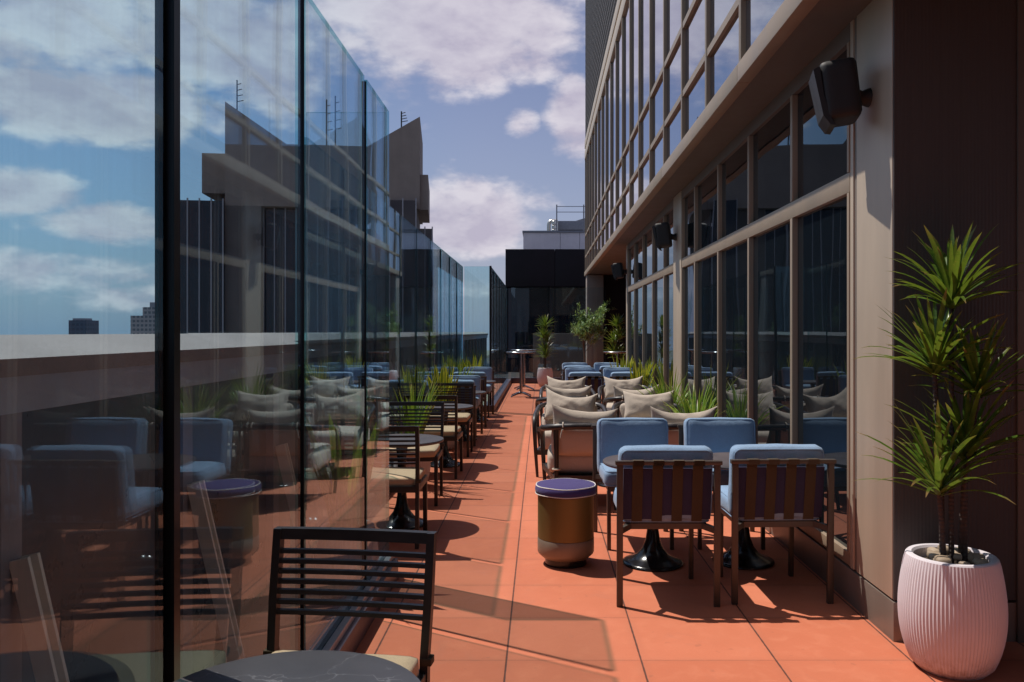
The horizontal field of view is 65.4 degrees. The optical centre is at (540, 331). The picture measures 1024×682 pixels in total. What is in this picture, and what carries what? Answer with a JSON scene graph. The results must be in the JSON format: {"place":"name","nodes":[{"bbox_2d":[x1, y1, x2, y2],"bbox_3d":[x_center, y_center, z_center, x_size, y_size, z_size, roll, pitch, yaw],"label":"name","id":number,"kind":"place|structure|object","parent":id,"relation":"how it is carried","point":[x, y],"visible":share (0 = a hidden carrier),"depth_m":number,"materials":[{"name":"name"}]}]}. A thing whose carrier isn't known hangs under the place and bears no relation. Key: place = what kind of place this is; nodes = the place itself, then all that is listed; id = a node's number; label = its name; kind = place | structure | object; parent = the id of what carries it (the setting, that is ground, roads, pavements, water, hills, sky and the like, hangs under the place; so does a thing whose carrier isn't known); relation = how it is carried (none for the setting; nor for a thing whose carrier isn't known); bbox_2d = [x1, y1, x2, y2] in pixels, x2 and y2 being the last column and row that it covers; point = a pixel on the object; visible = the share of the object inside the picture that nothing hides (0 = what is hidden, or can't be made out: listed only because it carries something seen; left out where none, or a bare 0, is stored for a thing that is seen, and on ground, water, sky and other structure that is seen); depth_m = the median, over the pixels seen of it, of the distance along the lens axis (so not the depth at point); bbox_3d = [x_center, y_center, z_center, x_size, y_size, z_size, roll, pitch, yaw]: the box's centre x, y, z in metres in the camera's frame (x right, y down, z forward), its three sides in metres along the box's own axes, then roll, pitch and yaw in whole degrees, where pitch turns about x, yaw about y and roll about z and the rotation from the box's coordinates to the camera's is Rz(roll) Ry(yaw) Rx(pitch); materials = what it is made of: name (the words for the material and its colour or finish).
{"place":"outdoors","nodes":[
{"label":"outdoors","id":0,"kind":"place"},
{"bbox_2d":[69,318,98,333],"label":"distant block","id":1,"kind":"structure","parent":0,"point":[83,326],"depth_m":620.00,"materials":[{"name":"grey glass"}]},
{"bbox_2d":[131,302,154,333],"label":"distant block","id":2,"kind":"structure","parent":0,"point":[144,323],"depth_m":560.00,"materials":[{"name":"grey concrete"}]},
{"bbox_2d":[0,0,584,349],"label":"sky","id":3,"kind":"structure","parent":0,"point":[496,88],"materials":[{"name":"blue"}]},
{"bbox_2d":[180,102,433,333],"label":"concrete tower","id":4,"kind":"structure","parent":0,"point":[239,254],"depth_m":61.16,"materials":[{"name":"grey concrete"}]},
{"bbox_2d":[373,374,442,478],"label":"potted grass","id":5,"kind":"object","parent":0,"point":[426,466],"depth_m":7.65,"materials":[{"name":"plant"}]},
{"bbox_2d":[634,362,689,410],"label":"potted grass","id":6,"kind":"object","parent":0,"point":[662,389],"depth_m":9.17,"materials":[{"name":"plant"}]},
{"bbox_2d":[304,383,1023,681],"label":"terrace floor","id":7,"kind":"structure","parent":0,"point":[510,605],"depth_m":4.28,"materials":[{"name":"tile"}]},
{"bbox_2d":[174,650,420,681],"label":"marble table","id":8,"kind":"object","parent":7,"relation":"on","point":[318,666],"visible":1,"depth_m":1.98,"materials":[{"name":"black stone"}]},
{"bbox_2d":[263,526,436,681],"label":"slatted chair","id":9,"kind":"object","parent":7,"relation":"on","point":[420,672],"visible":0.7,"depth_m":2.58,"materials":[{"name":"grey metal"}]},
{"bbox_2d":[339,426,427,548],"bbox_3d":[-1.105,1.074,5.702,0.554,0.853,0.539,0,0,0],"label":"slatted chair","id":10,"kind":"object","parent":7,"relation":"on","point":[399,480],"visible":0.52,"depth_m":5.50,"materials":[{"name":"grey metal"}]},
{"bbox_2d":[366,434,443,529],"bbox_3d":[-1.080,1.167,6.200,0.650,0.665,0.650,0,0,0],"label":"pedestal table","id":11,"kind":"object","parent":7,"relation":"on","point":[401,516],"visible":0.56,"depth_m":6.14,"materials":[{"name":"black metal"}]},
{"bbox_2d":[377,402,443,506],"bbox_3d":[-1.151,1.074,7.083,0.554,0.853,0.539,0,0,-2],"label":"slatted chair","id":12,"kind":"object","parent":7,"relation":"on","point":[434,453],"visible":0.72,"depth_m":7.28,"materials":[{"name":"grey metal"}]},
{"bbox_2d":[404,395,462,478],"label":"slatted chair","id":13,"kind":"object","parent":7,"relation":"on","point":[454,433],"visible":0.51,"depth_m":8.11,"materials":[{"name":"grey metal"}]},
{"bbox_2d":[428,365,458,449],"bbox_3d":[-1.235,0.953,10.229,0.386,1.095,0.472,0,0,-3],"label":"potted snake plant","id":14,"kind":"object","parent":7,"relation":"on","point":[444,376],"visible":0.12,"depth_m":10.11,"materials":[{"name":"green plant"}]},
{"bbox_2d":[417,403,473,467],"bbox_3d":[-1.080,1.167,8.950,0.650,0.665,0.650,0,0,0],"label":"pedestal table","id":15,"kind":"object","parent":7,"relation":"on","point":[448,460],"visible":0.55,"depth_m":8.87,"materials":[{"name":"black metal"}]},
{"bbox_2d":[426,383,473,456],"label":"slatted chair","id":16,"kind":"object","parent":7,"relation":"on","point":[465,419],"visible":0.56,"depth_m":9.96,"materials":[{"name":"grey metal"}]},
{"bbox_2d":[450,379,476,445],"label":"dining chair","id":17,"kind":"object","parent":7,"relation":"on","point":[469,411],"visible":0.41,"depth_m":10.43,"materials":[{"name":"black metal"}]},
{"bbox_2d":[449,375,483,437],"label":"dining chair","id":18,"kind":"object","parent":7,"relation":"on","point":[477,380],"visible":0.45,"depth_m":11.54,"materials":[{"name":"blue fabric"}]},
{"bbox_2d":[454,372,486,426],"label":"dining chair","id":19,"kind":"object","parent":7,"relation":"on","point":[482,375],"visible":0.32,"depth_m":12.49,"materials":[{"name":"blue fabric"}]},
{"bbox_2d":[462,367,493,416],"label":"dining chair","id":20,"kind":"object","parent":7,"relation":"on","point":[489,372],"visible":0.46,"depth_m":14.28,"materials":[{"name":"blue fabric"}]},
{"bbox_2d":[506,351,535,396],"bbox_3d":[-0.450,0.980,18.300,0.690,1.031,0.690,0,0,0],"label":"bar table","id":21,"kind":"object","parent":7,"relation":"on","point":[521,353],"visible":1,"depth_m":18.27,"materials":[{"name":"metal"}]},
{"bbox_2d":[505,249,585,371],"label":"black pavilion","id":22,"kind":"structure","parent":7,"relation":"on","point":[550,283],"depth_m":53.10,"materials":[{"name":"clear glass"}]},
{"bbox_2d":[522,231,584,248],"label":"pale block","id":23,"kind":"structure","parent":22,"relation":"on","point":[553,239],"depth_m":68.00,"materials":[{"name":"grey metal"}]},
{"bbox_2d":[557,218,584,230],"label":"air handling unit","id":24,"kind":"object","parent":23,"relation":"on","point":[577,225],"visible":0.24,"depth_m":70.80,"materials":[{"name":"grey metal"}]},
{"bbox_2d":[535,315,557,386],"bbox_3d":[0.147,0.507,21.803,0.790,1.986,0.823,0,0,20],"label":"potted dracaena","id":25,"kind":"object","parent":7,"relation":"on","point":[543,373],"visible":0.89,"depth_m":21.69,"materials":[{"name":"green plant"}]},
{"bbox_2d":[535,478,596,568],"bbox_3d":[0.163,1.236,5.170,0.400,0.529,0.400,0,0,0],"label":"drum stool","id":26,"kind":"object","parent":7,"relation":"on","point":[565,523],"visible":1,"depth_m":5.02,"materials":[{"name":"gold ceramic"}]},
{"bbox_2d":[539,385,595,424],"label":"lounge chair","id":27,"kind":"object","parent":7,"relation":"on","point":[592,391],"visible":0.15,"depth_m":11.14,"materials":[{"name":"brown wood"}]},
{"bbox_2d":[547,376,585,388],"bbox_3d":[0.375,0.798,11.537,0.570,0.367,0.187,-3,-24,4],"label":"throw pillow","id":28,"kind":"object","parent":27,"relation":"on","point":[570,384],"visible":0.54,"depth_m":11.48,"materials":[{"name":"fabric"}]},
{"bbox_2d":[535,395,600,446],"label":"lounge chair","id":29,"kind":"object","parent":7,"relation":"on","point":[544,399],"visible":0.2,"depth_m":9.86,"materials":[{"name":"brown wood"}]},
{"bbox_2d":[544,384,591,409],"bbox_3d":[0.332,0.806,9.724,0.570,0.348,0.189,1,20,1],"label":"throw pillow","id":30,"kind":"object","parent":29,"relation":"on","point":[584,391],"visible":0.35,"depth_m":9.65,"materials":[{"name":"fabric"}]},
{"bbox_2d":[532,402,607,476],"bbox_3d":[0.327,1.131,8.550,0.800,0.742,0.796,0,0,3],"label":"lounge chair","id":31,"kind":"object","parent":7,"relation":"on","point":[537,451],"visible":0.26,"depth_m":8.20,"materials":[{"name":"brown wood"}]},
{"bbox_2d":[544,387,597,419],"bbox_3d":[0.330,0.796,8.698,0.570,0.372,0.187,2,-24,7],"label":"throw pillow","id":32,"kind":"object","parent":31,"relation":"on","point":[585,404],"visible":0.65,"depth_m":8.63,"materials":[{"name":"fabric"}]},
{"bbox_2d":[540,422,616,509],"bbox_3d":[0.384,1.131,7.049,0.800,0.742,0.796,0,0,1],"label":"lounge chair","id":33,"kind":"object","parent":7,"relation":"on","point":[570,452],"visible":0.47,"depth_m":6.76,"materials":[{"name":"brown wood"}]},
{"bbox_2d":[550,404,617,440],"bbox_3d":[0.373,0.802,6.906,0.570,0.358,0.191,3,20,1],"label":"throw pillow","id":34,"kind":"object","parent":33,"relation":"on","point":[561,415],"visible":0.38,"depth_m":6.83,"materials":[{"name":"fabric"}]},
{"bbox_2d":[567,372,604,403],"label":"dining chair","id":35,"kind":"object","parent":7,"relation":"on","point":[595,380],"visible":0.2,"depth_m":12.51,"materials":[{"name":"blue fabric"}]},
{"bbox_2d":[570,298,615,362],"bbox_3d":[1.236,0.289,21.350,1.172,2.423,1.433,0,0,34],"label":"olive tree","id":36,"kind":"object","parent":7,"relation":"on","point":[584,330],"visible":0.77,"depth_m":21.27,"materials":[{"name":"green plant"}]},
{"bbox_2d":[603,395,624,417],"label":"lounge chair","id":37,"kind":"object","parent":7,"relation":"on","point":[615,399],"visible":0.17,"depth_m":9.56,"materials":[{"name":"brown metal"}]},
{"bbox_2d":[611,384,659,409],"bbox_3d":[1.159,0.795,9.730,0.570,0.372,0.187,2,20,1],"label":"throw pillow","id":38,"kind":"object","parent":37,"relation":"on","point":[618,391],"visible":0.24,"depth_m":9.67,"materials":[{"name":"fabric"}]},
{"bbox_2d":[603,314,625,365],"bbox_3d":[1.947,0.507,20.327,0.823,1.986,0.790,0,0,20],"label":"potted dracaena","id":39,"kind":"object","parent":7,"relation":"on","point":[615,336],"visible":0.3,"depth_m":20.27,"materials":[{"name":"green plant"}]},
{"bbox_2d":[597,385,648,407],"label":"lounge chair","id":40,"kind":"object","parent":7,"relation":"on","point":[608,404],"visible":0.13,"depth_m":11.47,"materials":[{"name":"brown metal"}]},
{"bbox_2d":[604,376,642,397],"bbox_3d":[1.206,0.806,11.545,0.570,0.348,0.189,-1,-24,1],"label":"throw pillow","id":41,"kind":"object","parent":40,"relation":"on","point":[632,384],"visible":0.67,"depth_m":11.49,"materials":[{"name":"fabric"}]},
{"bbox_2d":[592,417,673,549],"bbox_3d":[0.680,1.067,5.716,0.580,0.867,0.590,0,0,-2],"label":"dining chair","id":42,"kind":"object","parent":7,"relation":"on","point":[612,436],"visible":0.63,"depth_m":5.81,"materials":[{"name":"blue fabric"}]},
{"bbox_2d":[626,359,655,386],"bbox_3d":[1.521,0.953,12.053,0.386,1.095,0.472,0,0,-43],"label":"potted plant","id":43,"kind":"object","parent":7,"relation":"on","point":[637,374],"visible":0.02,"depth_m":12.00,"materials":[{"name":"green plant"}]},
{"bbox_2d":[603,455,683,571],"bbox_3d":[0.726,1.167,5.160,0.650,0.665,0.650,0,0,0],"label":"pedestal table","id":44,"kind":"object","parent":7,"relation":"on","point":[651,555],"visible":0.37,"depth_m":5.09,"materials":[{"name":"black metal"}]},
{"bbox_2d":[612,401,684,417],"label":"lounge chair","id":45,"kind":"object","parent":7,"relation":"on","point":[621,404],"visible":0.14,"depth_m":8.76,"materials":[{"name":"brown metal"}]},
{"bbox_2d":[623,390,674,417],"bbox_3d":[1.187,0.803,8.715,0.570,0.358,0.191,0,-24,3],"label":"throw pillow","id":46,"kind":"object","parent":45,"relation":"on","point":[637,405],"visible":0.74,"depth_m":8.64,"materials":[{"name":"fabric"}]},
{"bbox_2d":[614,445,722,606],"bbox_3d":[0.696,1.067,4.604,0.580,0.867,0.590,0,0,0],"label":"dining chair","id":47,"kind":"object","parent":7,"relation":"on","point":[664,487],"visible":1,"depth_m":4.38,"materials":[{"name":"brown wood"}]},
{"bbox_2d":[668,423,713,499],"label":"lounge chair","id":48,"kind":"object","parent":7,"relation":"on","point":[673,433],"depth_m":6.74,"materials":[{"name":"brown wood"}]},
{"bbox_2d":[650,406,716,422],"bbox_3d":[1.223,0.797,6.901,0.570,0.367,0.187,3,20,2],"label":"throw pillow","id":49,"kind":"object","parent":48,"relation":"on","point":[674,417],"visible":0.33,"depth_m":6.84,"materials":[{"name":"fabric"}]},
{"bbox_2d":[677,417,764,549],"bbox_3d":[1.318,1.067,5.726,0.580,0.867,0.590,0,0,1],"label":"dining chair","id":50,"kind":"object","parent":7,"relation":"on","point":[719,434],"visible":0.34,"depth_m":5.82,"materials":[{"name":"blue fabric"}]},
{"bbox_2d":[712,452,774,569],"bbox_3d":[1.322,1.167,5.200,0.650,0.665,0.650,0,0,0],"label":"pedestal table","id":51,"kind":"object","parent":7,"relation":"on","point":[750,557],"visible":0.33,"depth_m":5.12,"materials":[{"name":"black metal"}]},
{"bbox_2d":[720,444,835,604],"bbox_3d":[1.325,1.067,4.649,0.580,0.867,0.590,0,0,-2],"label":"dining chair","id":52,"kind":"object","parent":7,"relation":"on","point":[775,485],"visible":0.96,"depth_m":4.43,"materials":[{"name":"blue fabric"}]},
{"bbox_2d":[584,0,1023,642],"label":"terrace building","id":53,"kind":"structure","parent":7,"relation":"on","point":[760,290],"depth_m":4.75,"materials":[{"name":"brown concrete"}]},
{"bbox_2d":[603,91,604,194],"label":"window","id":54,"kind":"structure","parent":53,"relation":"in","point":[604,91],"depth_m":17.26,"materials":[{"name":"clear glass"}]},
{"bbox_2d":[607,72,609,185],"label":"window","id":55,"kind":"structure","parent":53,"relation":"in","point":[608,80],"depth_m":16.25,"materials":[{"name":"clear glass"}]},
{"bbox_2d":[612,53,614,174],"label":"window","id":56,"kind":"structure","parent":53,"relation":"in","point":[613,61],"depth_m":15.13,"materials":[{"name":"clear glass"}]},
{"bbox_2d":[618,26,621,161],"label":"window","id":57,"kind":"structure","parent":53,"relation":"in","point":[620,35],"depth_m":13.80,"materials":[{"name":"clear glass"}]},
{"bbox_2d":[624,0,628,148],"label":"window","id":58,"kind":"structure","parent":53,"relation":"in","point":[626,17],"depth_m":12.84,"materials":[{"name":"clear glass"}]},
{"bbox_2d":[629,290,633,368],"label":"window","id":59,"kind":"structure","parent":53,"relation":"in","point":[631,294],"depth_m":15.22,"materials":[{"name":"clear glass"}]},
{"bbox_2d":[632,129,637,175],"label":"window","id":60,"kind":"structure","parent":53,"relation":"in","point":[635,140],"depth_m":11.62,"materials":[{"name":"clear glass"}]},
{"bbox_2d":[632,0,637,131],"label":"window","id":61,"kind":"structure","parent":53,"relation":"in","point":[634,2],"depth_m":11.74,"materials":[{"name":"clear glass"}]},
{"bbox_2d":[636,287,641,368],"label":"window","id":62,"kind":"structure","parent":53,"relation":"in","point":[638,291],"depth_m":14.13,"materials":[{"name":"clear glass"}]},
{"bbox_2d":[636,239,641,281],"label":"window","id":63,"kind":"structure","parent":53,"relation":"in","point":[639,244],"depth_m":13.99,"materials":[{"name":"clear glass"}]},
{"bbox_2d":[641,157,648,194],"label":"window","id":64,"kind":"structure","parent":53,"relation":"in","point":[645,169],"depth_m":10.51,"materials":[{"name":"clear glass"}]},
{"bbox_2d":[641,106,648,159],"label":"window","id":65,"kind":"structure","parent":53,"relation":"in","point":[645,121],"depth_m":10.51,"materials":[{"name":"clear glass"}]},
{"bbox_2d":[641,0,648,111],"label":"window","id":66,"kind":"structure","parent":53,"relation":"in","point":[644,3],"depth_m":10.61,"materials":[{"name":"clear glass"}]},
{"bbox_2d":[645,282,651,387],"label":"window","id":67,"kind":"structure","parent":53,"relation":"in","point":[648,288],"depth_m":12.82,"materials":[{"name":"clear glass"}]},
{"bbox_2d":[645,229,651,276],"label":"window","id":68,"kind":"structure","parent":53,"relation":"in","point":[648,237],"depth_m":12.82,"materials":[{"name":"clear glass"}]},
{"bbox_2d":[653,134,662,177],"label":"window","id":69,"kind":"structure","parent":53,"relation":"in","point":[658,149],"depth_m":9.35,"materials":[{"name":"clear glass"}]},
{"bbox_2d":[653,77,662,139],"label":"window","id":70,"kind":"structure","parent":53,"relation":"in","point":[658,96],"depth_m":9.35,"materials":[{"name":"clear glass"}]},
{"bbox_2d":[653,0,662,85],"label":"window","id":71,"kind":"structure","parent":53,"relation":"in","point":[657,4],"depth_m":9.43,"materials":[{"name":"clear glass"}]},
{"bbox_2d":[655,278,662,390],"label":"window","id":72,"kind":"structure","parent":53,"relation":"in","point":[658,283],"depth_m":11.73,"materials":[{"name":"clear glass"}]},
{"bbox_2d":[652,222,676,250],"bbox_3d":[1.551,-1.186,9.946,0.302,0.347,0.250,0,0,13],"label":"wall speaker","id":73,"kind":"object","parent":53,"relation":"attached to","point":[664,237],"depth_m":9.84},
{"bbox_2d":[666,210,672,265],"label":"window","id":74,"kind":"structure","parent":53,"relation":"in","point":[670,216],"depth_m":10.65,"materials":[{"name":"clear glass"}]},
{"bbox_2d":[667,273,672,391],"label":"window","id":75,"kind":"structure","parent":53,"relation":"in","point":[669,277],"depth_m":10.73,"materials":[{"name":"clear glass"}]},
{"bbox_2d":[667,105,680,158],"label":"window","id":76,"kind":"structure","parent":53,"relation":"in","point":[674,127],"depth_m":8.23,"materials":[{"name":"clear glass"}]},
{"bbox_2d":[667,39,680,115],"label":"window","id":77,"kind":"structure","parent":53,"relation":"in","point":[674,66],"depth_m":8.23,"materials":[{"name":"clear glass"}]},
{"bbox_2d":[667,0,680,54],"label":"window","id":78,"kind":"structure","parent":53,"relation":"in","point":[673,6],"depth_m":8.36,"materials":[{"name":"clear glass"}]},
{"bbox_2d":[685,264,693,411],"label":"window","id":79,"kind":"structure","parent":53,"relation":"in","point":[689,271],"depth_m":9.29,"materials":[{"name":"clear glass"}]},
{"bbox_2d":[685,191,693,256],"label":"window","id":80,"kind":"structure","parent":53,"relation":"in","point":[689,200],"depth_m":9.29,"materials":[{"name":"clear glass"}]},
{"bbox_2d":[685,66,704,134],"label":"window","id":81,"kind":"structure","parent":53,"relation":"in","point":[695,98],"depth_m":7.12,"materials":[{"name":"clear glass"}]},
{"bbox_2d":[685,0,704,85],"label":"window","id":82,"kind":"structure","parent":53,"relation":"in","point":[695,29],"depth_m":7.12,"materials":[{"name":"clear glass"}]},
{"bbox_2d":[698,254,716,416],"bbox_3d":[1.743,0.230,8.220,0.015,2.020,1.140,0,0,0],"label":"window","id":83,"kind":"structure","parent":53,"relation":"in","point":[707,268],"depth_m":8.29,"materials":[{"name":"clear glass"}]},
{"bbox_2d":[698,169,716,249],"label":"window","id":84,"kind":"structure","parent":53,"relation":"in","point":[707,190],"depth_m":8.29,"materials":[{"name":"clear glass"}]},
{"bbox_2d":[710,0,735,42],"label":"window","id":85,"kind":"structure","parent":53,"relation":"in","point":[719,9],"depth_m":6.23,"materials":[{"name":"clear glass"}]},
{"bbox_2d":[710,11,738,100],"bbox_3d":[1.390,-2.027,5.960,0.014,0.435,1.080,0,0,0],"label":"window","id":86,"kind":"structure","parent":53,"relation":"in","point":[725,57],"depth_m":5.96,"materials":[{"name":"clear glass"}]},
{"bbox_2d":[722,240,746,417],"bbox_3d":[1.743,0.230,7.080,0.015,2.020,1.100,0,0,0],"label":"window","id":87,"kind":"structure","parent":53,"relation":"in","point":[734,259],"depth_m":7.13,"materials":[{"name":"black glass"}]},
{"bbox_2d":[722,142,747,237],"bbox_3d":[1.743,-1.245,7.080,0.015,0.750,1.100,0,0,0],"label":"window","id":88,"kind":"structure","parent":53,"relation":"in","point":[734,170],"depth_m":7.13,"materials":[{"name":"clear glass"}]},
{"bbox_2d":[746,0,783,51],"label":"window","id":89,"kind":"structure","parent":53,"relation":"in","point":[758,12],"depth_m":5.08,"materials":[{"name":"clear glass"}]},
{"bbox_2d":[753,221,789,443],"bbox_3d":[1.743,0.230,5.960,0.015,2.020,1.100,0,0,0],"label":"window","id":90,"kind":"structure","parent":53,"relation":"in","point":[771,248],"depth_m":5.96,"materials":[{"name":"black glass"}]},
{"bbox_2d":[753,102,790,221],"bbox_3d":[1.743,-1.245,5.960,0.015,0.750,1.100,0,0,0],"label":"window","id":91,"kind":"structure","parent":53,"relation":"in","point":[771,144],"depth_m":5.96,"materials":[{"name":"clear glass"}]},
{"bbox_2d":[798,196,846,546],"bbox_3d":[1.743,0.230,4.894,0.015,2.020,0.993,0,0,0],"label":"window","id":92,"kind":"structure","parent":53,"relation":"in","point":[822,232],"depth_m":4.85,"materials":[{"name":"black glass"}]},
{"bbox_2d":[798,49,846,198],"bbox_3d":[1.743,-1.245,4.894,0.015,0.750,0.993,0,0,0],"label":"window","id":93,"kind":"structure","parent":53,"relation":"in","point":[822,158],"depth_m":5.03,"materials":[{"name":"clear glass"}]},
{"bbox_2d":[808,57,872,134],"bbox_3d":[1.561,-1.221,4.136,0.302,0.347,0.250,0,0,13],"label":"wall speaker","id":94,"kind":"object","parent":53,"relation":"attached to","point":[840,98],"depth_m":4.03},
{"bbox_2d":[851,220,1023,680],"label":"potted dracaena","id":95,"kind":"object","parent":7,"relation":"on","point":[952,602],"visible":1,"depth_m":3.48,"materials":[{"name":"plant"}]},
{"bbox_2d":[658,376,719,416],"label":"potted grass","id":96,"kind":"object","parent":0,"point":[691,405],"depth_m":7.82,"materials":[{"name":"plant"}]},
{"bbox_3d":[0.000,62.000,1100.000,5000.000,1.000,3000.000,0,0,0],"label":"city ground","id":97,"kind":"structure","parent":0,"visible":0},
{"bbox_2d":[487,355,532,378],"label":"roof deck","id":98,"kind":"structure","parent":97,"relation":"on","point":[517,375],"depth_m":50.06,"materials":[{"name":"grey concrete"}]},
{"bbox_2d":[533,333,585,377],"bbox_3d":[0.925,1.380,26.340,2.350,2.640,0.120,0,0,0],"label":"roof screen","id":99,"kind":"object","parent":98,"relation":"on","point":[568,348],"visible":0.32,"depth_m":26.28,"materials":[{"name":"grey metal"}]},
{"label":"podium block","id":100,"kind":"structure","parent":97,"relation":"on","visible":0},
{"bbox_2d":[0,333,322,681],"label":"parapet wall","id":101,"kind":"structure","parent":100,"relation":"on","point":[77,507],"depth_m":2.93,"materials":[{"name":"grey concrete"}]},
{"bbox_2d":[204,394,487,668],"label":"gutter slab","id":102,"kind":"structure","parent":100,"relation":"on","point":[253,633],"depth_m":4.19,"materials":[{"name":"concrete"}]},
{"bbox_2d":[155,0,397,681],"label":"glass wind screen","id":103,"kind":"object","parent":102,"relation":"on","point":[340,633],"visible":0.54,"depth_m":2.02,"materials":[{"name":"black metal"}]},
{"bbox_2d":[185,332,487,517],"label":"parapet wall","id":104,"kind":"structure","parent":102,"relation":"on","point":[322,376],"depth_m":8.32,"materials":[{"name":"grey concrete"}]},
{"bbox_2d":[304,412,382,598],"bbox_3d":[-1.079,0.992,4.585,0.467,1.076,0.380,0,0,-35],"label":"potted snake plant","id":105,"kind":"object","parent":102,"relation":"on","point":[342,495],"visible":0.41,"depth_m":4.50,"materials":[{"name":"green plant"}]},
{"bbox_2d":[313,170,462,557],"bbox_3d":[-1.450,0.150,9.885,0.080,2.700,9.930,0,0,0],"label":"glass wind screen","id":106,"kind":"object","parent":102,"relation":"on","point":[445,306],"visible":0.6,"depth_m":10.80,"materials":[{"name":"clear glass"}]},
{"bbox_2d":[480,266,510,411],"bbox_3d":[-1.156,0.135,18.960,0.588,2.730,8.200,0,0,0],"label":"glass wind screen","id":107,"kind":"object","parent":102,"relation":"on","point":[498,325],"visible":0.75,"depth_m":17.53,"materials":[{"name":"clear glass"}]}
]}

